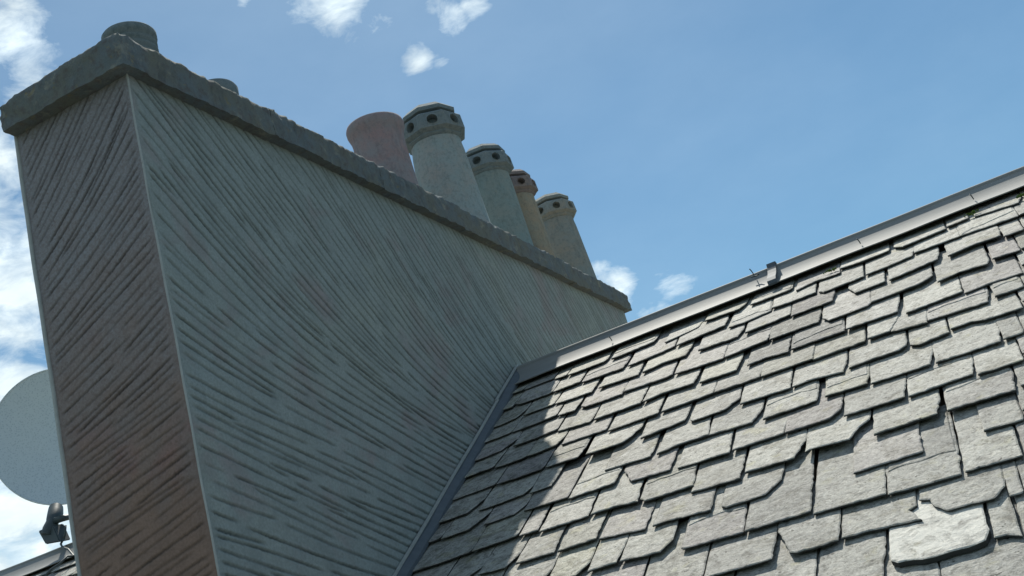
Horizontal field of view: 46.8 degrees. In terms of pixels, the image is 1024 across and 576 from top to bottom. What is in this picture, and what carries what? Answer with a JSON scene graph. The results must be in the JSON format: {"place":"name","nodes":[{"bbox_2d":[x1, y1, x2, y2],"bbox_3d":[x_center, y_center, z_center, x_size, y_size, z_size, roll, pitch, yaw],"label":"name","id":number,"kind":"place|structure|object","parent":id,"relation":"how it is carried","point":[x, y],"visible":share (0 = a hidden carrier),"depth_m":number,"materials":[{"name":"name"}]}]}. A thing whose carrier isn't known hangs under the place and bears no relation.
{"place":"outdoors","nodes":[
{"label":"outdoors","id":0,"kind":"place"},
{"bbox_2d":[0,0,1023,570],"label":"sky","id":1,"kind":"structure","parent":0,"point":[695,146],"materials":[{"name":"blue"}]},
{"label":"ground","id":2,"kind":"structure","parent":0,"visible":0},
{"bbox_2d":[0,166,1023,575],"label":"slate roof","id":3,"kind":"structure","parent":2,"relation":"on","point":[852,404],"depth_m":5.00,"materials":[{"name":"stone"}]},
{"bbox_2d":[0,369,73,575],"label":"satellite dish","id":4,"kind":"object","parent":3,"relation":"on","point":[30,466],"visible":0.45,"depth_m":10.28,"materials":[{"name":"grey metal"}]},
{"bbox_2d":[0,32,631,575],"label":"chimney stack","id":5,"kind":"object","parent":3,"relation":"on","point":[274,344],"visible":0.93,"depth_m":4.91,"materials":[{"name":"concrete"}]},
{"bbox_2d":[101,21,158,51],"bbox_3d":[-1.725,-0.994,5.417,0.248,0.378,0.248,-23,-20,20],"label":"chimney pot","id":6,"kind":"object","parent":5,"relation":"on","point":[144,35],"visible":0.21,"depth_m":5.37,"materials":[{"name":"grey ceramic"}]},
{"bbox_2d":[209,78,238,94],"bbox_3d":[-1.451,-0.851,5.887,0.228,0.315,0.228,-23,-20,20],"label":"chimney pot","id":7,"kind":"object","parent":5,"relation":"on","point":[228,84],"visible":0.21,"depth_m":5.86,"materials":[{"name":"grey ceramic"}]},
{"bbox_2d":[346,111,418,184],"bbox_3d":[-0.776,-0.721,7.274,0.368,0.642,0.368,-23,-20,20],"label":"chimney pot","id":8,"kind":"object","parent":5,"relation":"on","point":[378,138],"visible":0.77,"depth_m":7.19,"materials":[{"name":"ceramic"}]},
{"bbox_2d":[403,102,492,224],"bbox_3d":[-0.459,-0.751,8.087,0.473,1.052,0.473,-29,-23,35],"label":"chimney pot","id":9,"kind":"object","parent":5,"relation":"on","point":[434,134],"visible":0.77,"depth_m":7.98,"materials":[{"name":"grey ceramic"}]},
{"bbox_2d":[466,143,533,245],"bbox_3d":[-0.101,-0.560,9.018,0.430,1.112,0.430,-20,-19,15],"label":"chimney pot","id":10,"kind":"object","parent":5,"relation":"on","point":[492,166],"visible":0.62,"depth_m":8.93,"materials":[{"name":"grey ceramic"}]},
{"bbox_2d":[510,169,555,257],"bbox_3d":[0.105,-0.440,9.404,0.396,1.032,0.396,-22,-20,19],"label":"chimney pot","id":11,"kind":"object","parent":5,"relation":"on","point":[525,186],"visible":0.38,"depth_m":9.33,"materials":[{"name":"beige ceramic"}]},
{"bbox_2d":[535,192,596,278],"bbox_3d":[0.453,-0.303,10.093,0.417,1.042,0.417,-28,-22,31],"label":"chimney pot","id":12,"kind":"object","parent":5,"relation":"on","point":[558,211],"visible":0.56,"depth_m":10.01,"materials":[{"name":"beige ceramic"}]}
]}

